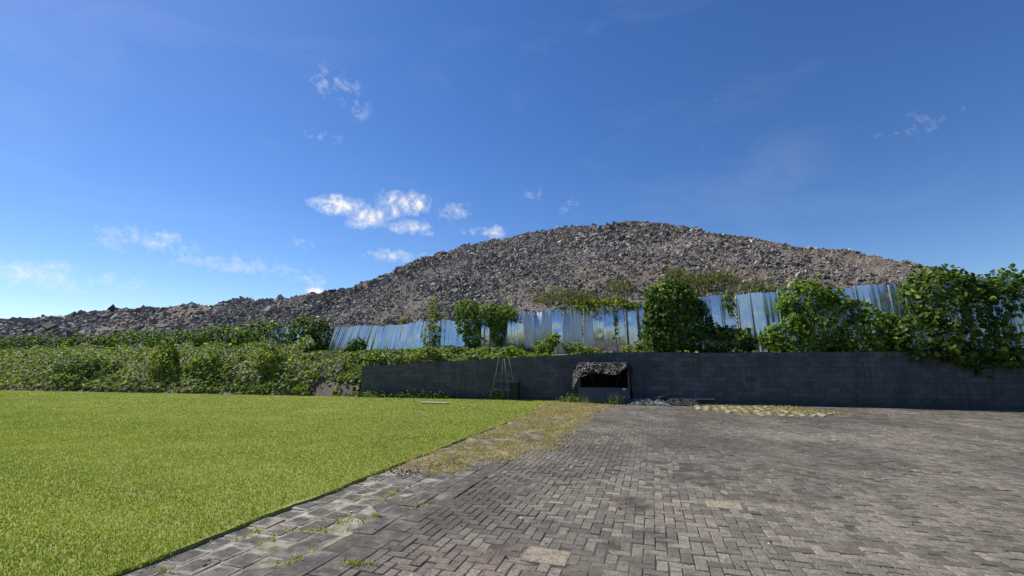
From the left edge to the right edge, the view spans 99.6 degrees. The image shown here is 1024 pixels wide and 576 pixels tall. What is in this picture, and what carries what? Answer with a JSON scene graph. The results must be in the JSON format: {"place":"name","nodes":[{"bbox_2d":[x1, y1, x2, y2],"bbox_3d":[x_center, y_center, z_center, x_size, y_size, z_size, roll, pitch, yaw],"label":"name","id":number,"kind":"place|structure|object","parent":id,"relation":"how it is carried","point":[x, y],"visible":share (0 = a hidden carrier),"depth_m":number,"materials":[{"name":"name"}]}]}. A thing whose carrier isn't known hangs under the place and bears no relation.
{"place":"outdoors","nodes":[
{"label":"outdoors","id":0,"kind":"place"},
{"bbox_2d":[0,390,561,575],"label":"lawn","id":1,"kind":"structure","parent":0,"point":[274,511],"depth_m":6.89,"materials":[{"name":"green plant"}]},
{"bbox_2d":[344,387,386,396],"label":"weed","id":2,"kind":"object","parent":1,"relation":"on","point":[369,395],"visible":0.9,"depth_m":23.02,"materials":[{"name":"green plant"}]},
{"bbox_2d":[366,391,393,397],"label":"weed","id":3,"kind":"object","parent":1,"relation":"on","point":[382,395],"visible":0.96,"depth_m":22.83,"materials":[{"name":"green plant"}]},
{"bbox_2d":[385,390,408,397],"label":"weed","id":4,"kind":"object","parent":1,"relation":"on","point":[399,395],"visible":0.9,"depth_m":22.69,"materials":[{"name":"green plant"}]},
{"bbox_2d":[395,389,427,397],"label":"weed","id":5,"kind":"object","parent":1,"relation":"on","point":[414,396],"visible":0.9,"depth_m":22.42,"materials":[{"name":"green plant"}]},
{"bbox_2d":[415,389,444,397],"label":"weed","id":6,"kind":"object","parent":1,"relation":"on","point":[430,395],"visible":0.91,"depth_m":22.21,"materials":[{"name":"green plant"}]},
{"bbox_2d":[420,402,448,403],"bbox_3d":[-3.396,5.014,18.942,1.280,0.045,0.200,-2,-11,13],"label":"plank","id":7,"kind":"object","parent":1,"relation":"on","point":[435,402],"visible":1,"depth_m":18.84,"materials":[{"name":"grey wood"}]},
{"bbox_2d":[431,392,457,398],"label":"weed","id":8,"kind":"object","parent":1,"relation":"on","point":[444,396],"visible":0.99,"depth_m":22.06,"materials":[{"name":"green plant"}]},
{"bbox_2d":[477,387,510,399],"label":"weed","id":9,"kind":"object","parent":1,"relation":"on","point":[497,397],"visible":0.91,"depth_m":21.43,"materials":[{"name":"green plant"}]},
{"bbox_2d":[490,358,513,400],"bbox_3d":[-0.390,4.460,21.151,1.278,2.025,0.490,-5,-12,27],"label":"trellis","id":10,"kind":"object","parent":1,"relation":"on","point":[500,389],"visible":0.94,"depth_m":21.26,"materials":[{"name":"brown wood"}]},
{"bbox_2d":[510,382,519,399],"bbox_3d":[0.156,5.044,21.136,0.430,0.902,0.430,-2,-11,13],"label":"bin","id":11,"kind":"object","parent":1,"relation":"on","point":[515,390],"visible":0.92,"depth_m":20.98,"materials":[{"name":"black plastic"}]},
{"bbox_2d":[1,223,1004,348],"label":"hill","id":12,"kind":"structure","parent":0,"point":[902,266],"depth_m":36.53,"materials":[{"name":"grey stone"}]},
{"bbox_2d":[74,266,889,340],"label":"hill weeds","id":13,"kind":"object","parent":12,"relation":"on","point":[708,278],"visible":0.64,"depth_m":31.93,"materials":[{"name":"green plant"}]},
{"bbox_2d":[0,220,1009,350],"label":"rubble","id":14,"kind":"object","parent":12,"relation":"on","point":[611,236],"visible":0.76,"depth_m":46.40,"materials":[{"name":"grey stone"}]},
{"bbox_2d":[399,401,608,473],"bbox_3d":[1.152,4.056,13.174,6.720,0.125,14.420,0,-10,0],"label":"soil crust","id":15,"kind":"object","parent":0,"point":[537,436],"visible":0.34,"depth_m":9.13},
{"bbox_2d":[392,401,615,474],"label":"dry grass","id":16,"kind":"structure","parent":15,"relation":"on","point":[561,411],"depth_m":10.29,"materials":[{"name":"yellow plant"}]},
{"bbox_2d":[0,348,1023,395],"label":"bank","id":17,"kind":"structure","parent":0,"point":[325,389],"depth_m":26.33,"materials":[{"name":"green plant"}]},
{"bbox_2d":[47,354,126,381],"bbox_3d":[-29.354,6.176,30.198,6.153,3.056,2.073,-1,-10,6],"label":"shrub","id":18,"kind":"object","parent":17,"relation":"on","point":[94,360],"visible":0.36,"depth_m":30.01,"materials":[{"name":"green plant"}]},
{"bbox_2d":[0,318,289,356],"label":"vine","id":19,"kind":"object","parent":17,"relation":"on","point":[245,335],"visible":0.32,"depth_m":41.66,"materials":[{"name":"green plant"}]},
{"bbox_2d":[147,336,180,377],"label":"shrub","id":20,"kind":"object","parent":17,"relation":"on","point":[166,358],"visible":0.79,"depth_m":28.65,"materials":[{"name":"green plant"}]},
{"bbox_2d":[183,348,237,379],"bbox_3d":[-19.340,5.049,27.902,3.620,2.302,2.029,0,-10,0],"label":"shrub","id":21,"kind":"object","parent":17,"relation":"on","point":[195,362],"visible":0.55,"depth_m":27.52,"materials":[{"name":"green plant"}]},
{"bbox_2d":[252,345,288,376],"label":"shrub","id":22,"kind":"object","parent":17,"relation":"on","point":[273,351],"visible":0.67,"depth_m":26.55,"materials":[{"name":"green plant"}]},
{"bbox_2d":[0,335,548,396],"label":"ground cover","id":23,"kind":"object","parent":17,"relation":"on","point":[11,357],"visible":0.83,"depth_m":27.81,"materials":[{"name":"green plant"}]},
{"bbox_2d":[340,337,368,352],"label":"shrub","id":24,"kind":"object","parent":17,"relation":"on","point":[356,345],"visible":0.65,"depth_m":29.48,"materials":[{"name":"green plant"}]},
{"bbox_2d":[420,295,444,346],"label":"vine","id":25,"kind":"object","parent":17,"relation":"on","point":[436,315],"visible":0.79,"depth_m":29.39,"materials":[{"name":"green plant"}]},
{"bbox_2d":[499,345,522,356],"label":"shrub","id":26,"kind":"object","parent":17,"relation":"on","point":[509,351],"visible":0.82,"depth_m":22.91,"materials":[{"name":"green plant"}]},
{"bbox_2d":[530,333,563,355],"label":"shrub","id":27,"kind":"object","parent":17,"relation":"on","point":[550,342],"visible":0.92,"depth_m":22.48,"materials":[{"name":"green plant"}]},
{"bbox_2d":[562,340,599,354],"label":"shrub","id":28,"kind":"object","parent":17,"relation":"on","point":[573,348],"visible":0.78,"depth_m":21.96,"materials":[{"name":"green plant"}]},
{"bbox_2d":[621,336,652,351],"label":"shrub","id":29,"kind":"object","parent":17,"relation":"on","point":[639,345],"visible":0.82,"depth_m":21.17,"materials":[{"name":"green plant"}]},
{"bbox_2d":[266,278,1023,353],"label":"sheet metal fence","id":30,"kind":"object","parent":17,"relation":"on","point":[757,312],"visible":0.45,"depth_m":24.64,"materials":[{"name":"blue metal"}]},
{"bbox_2d":[286,314,330,352],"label":"vine","id":31,"kind":"object","parent":30,"relation":"attached to","point":[323,323],"visible":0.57,"depth_m":33.90,"materials":[{"name":"green plant"}]},
{"bbox_2d":[450,298,486,349],"bbox_3d":[-2.718,2.513,28.226,2.281,3.773,1.531,-4,-11,23],"label":"vine","id":32,"kind":"object","parent":30,"relation":"attached to","point":[474,314],"visible":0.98,"depth_m":28.03,"materials":[{"name":"green plant"}]},
{"bbox_2d":[479,297,517,345],"bbox_3d":[-0.866,2.168,27.375,2.712,3.160,1.504,-4,-11,20],"label":"vine","id":33,"kind":"object","parent":30,"relation":"attached to","point":[495,312],"visible":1,"depth_m":27.11,"materials":[{"name":"green plant"}]},
{"bbox_2d":[549,296,641,338],"bbox_3d":[4.709,1.754,24.770,5.425,2.431,1.010,-4,-11,23],"label":"vine","id":34,"kind":"object","parent":30,"relation":"attached to","point":[591,305],"visible":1,"depth_m":24.59,"materials":[{"name":"green plant"}]},
{"bbox_2d":[722,290,735,316],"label":"vine","id":35,"kind":"object","parent":30,"relation":"attached to","point":[729,307],"visible":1,"depth_m":21.85,"materials":[{"name":"green plant"}]},
{"bbox_2d":[874,263,1023,378],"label":"vine","id":36,"kind":"object","parent":30,"relation":"attached to","point":[923,319],"visible":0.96,"depth_m":17.33,"materials":[{"name":"green plant"}]},
{"bbox_2d":[637,277,760,352],"bbox_3d":[9.350,1.599,22.184,5.820,4.513,2.757,-4,-11,21],"label":"vine","id":37,"kind":"object","parent":17,"relation":"on","point":[659,312],"visible":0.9,"depth_m":21.69,"materials":[{"name":"green plant"}]},
{"bbox_2d":[758,273,913,355],"bbox_3d":[14.606,1.422,19.778,6.103,4.324,2.688,-4,-11,22],"label":"vine","id":38,"kind":"object","parent":17,"relation":"on","point":[802,318],"visible":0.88,"depth_m":19.28,"materials":[{"name":"green plant"}]},
{"bbox_2d":[0,0,1023,318],"label":"sky","id":39,"kind":"structure","parent":0,"point":[154,153],"materials":[{"name":"blue"}]},
{"bbox_2d":[121,401,1023,575],"bbox_3d":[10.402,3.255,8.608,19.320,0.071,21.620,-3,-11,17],"label":"paving","id":40,"kind":"structure","parent":0,"point":[848,552],"depth_m":5.19,"materials":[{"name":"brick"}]},
{"bbox_2d":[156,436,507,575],"bbox_3d":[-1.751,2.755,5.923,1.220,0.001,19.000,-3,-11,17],"label":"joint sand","id":41,"kind":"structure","parent":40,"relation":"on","point":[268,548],"depth_m":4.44,"materials":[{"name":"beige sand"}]},
{"bbox_2d":[123,416,568,575],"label":"border slabs","id":42,"kind":"structure","parent":40,"relation":"on","point":[323,563],"depth_m":4.45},
{"bbox_2d":[556,395,576,401],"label":"grass tuft","id":43,"kind":"object","parent":40,"relation":"on","point":[563,399],"visible":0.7,"depth_m":20.36,"materials":[{"name":"green plant"}]},
{"bbox_2d":[561,393,579,402],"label":"grass tuft","id":44,"kind":"object","parent":40,"relation":"on","point":[569,400],"visible":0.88,"depth_m":20.16,"materials":[{"name":"green plant"}]},
{"bbox_2d":[152,403,1017,575],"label":"weeds","id":45,"kind":"object","parent":40,"relation":"on","point":[356,563],"visible":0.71,"depth_m":4.66,"materials":[{"name":"green plant"}]},
{"bbox_2d":[578,363,632,402],"bbox_3d":[4.357,4.433,20.277,2.446,1.800,0.616,-2,-11,13],"label":"stall","id":46,"kind":"object","parent":40,"relation":"on","point":[595,386],"visible":0.7,"depth_m":20.16,"materials":[{"name":"black plastic"}]},
{"bbox_2d":[572,362,632,389],"bbox_3d":[4.206,4.086,20.118,2.769,1.276,1.155,-2,-11,13],"label":"tarp","id":47,"kind":"object","parent":46,"relation":"on","point":[581,369],"visible":0.99,"depth_m":19.89,"materials":[{"name":"black plastic"}]},
{"bbox_2d":[203,405,1008,575],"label":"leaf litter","id":48,"kind":"object","parent":40,"relation":"on","point":[394,473],"visible":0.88,"depth_m":6.84,"materials":[{"name":"brown plant"}]},
{"bbox_2d":[602,392,627,404],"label":"grass tuft","id":49,"kind":"object","parent":40,"relation":"on","point":[616,401],"visible":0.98,"depth_m":19.07,"materials":[{"name":"green plant"}]},
{"bbox_2d":[624,397,671,405],"bbox_3d":[5.966,4.982,19.140,1.943,0.280,1.266,-2,-11,13],"label":"ground tarp","id":50,"kind":"object","parent":40,"relation":"on","point":[642,401],"visible":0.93,"depth_m":18.75,"materials":[{"name":"grey plastic"}]},
{"bbox_2d":[665,398,702,405],"bbox_3d":[7.387,4.923,18.806,1.637,0.279,1.122,-2,-11,13],"label":"ground tarp","id":51,"kind":"object","parent":40,"relation":"on","point":[683,402],"visible":0.91,"depth_m":18.51,"materials":[{"name":"plastic"}]},
{"bbox_2d":[670,398,714,399],"bbox_3d":[8.074,4.992,19.437,1.900,0.035,0.120,-4,7,13],"label":"plank","id":52,"kind":"object","parent":51,"relation":"on","point":[697,398],"visible":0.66,"depth_m":19.34,"materials":[{"name":"grey wood"}]},
{"bbox_2d":[689,405,851,416],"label":"grass paver path","id":53,"kind":"structure","parent":0,"point":[760,414],"depth_m":15.80,"materials":[{"name":"plant"}]},
{"label":"ground","id":54,"kind":"structure","parent":0,"visible":0},
{"bbox_2d":[360,350,1023,409],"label":"block wall","id":55,"kind":"structure","parent":54,"relation":"on","point":[879,379],"depth_m":19.20,"materials":[{"name":"concrete"}]},
{"bbox_2d":[542,348,994,355],"bbox_3d":[15.738,2.754,18.542,29.505,0.506,0.713,-3,-11,14],"label":"wall top creeper","id":56,"kind":"object","parent":55,"relation":"on","point":[650,350],"depth_m":20.45,"materials":[{"name":"green plant"}]}
]}

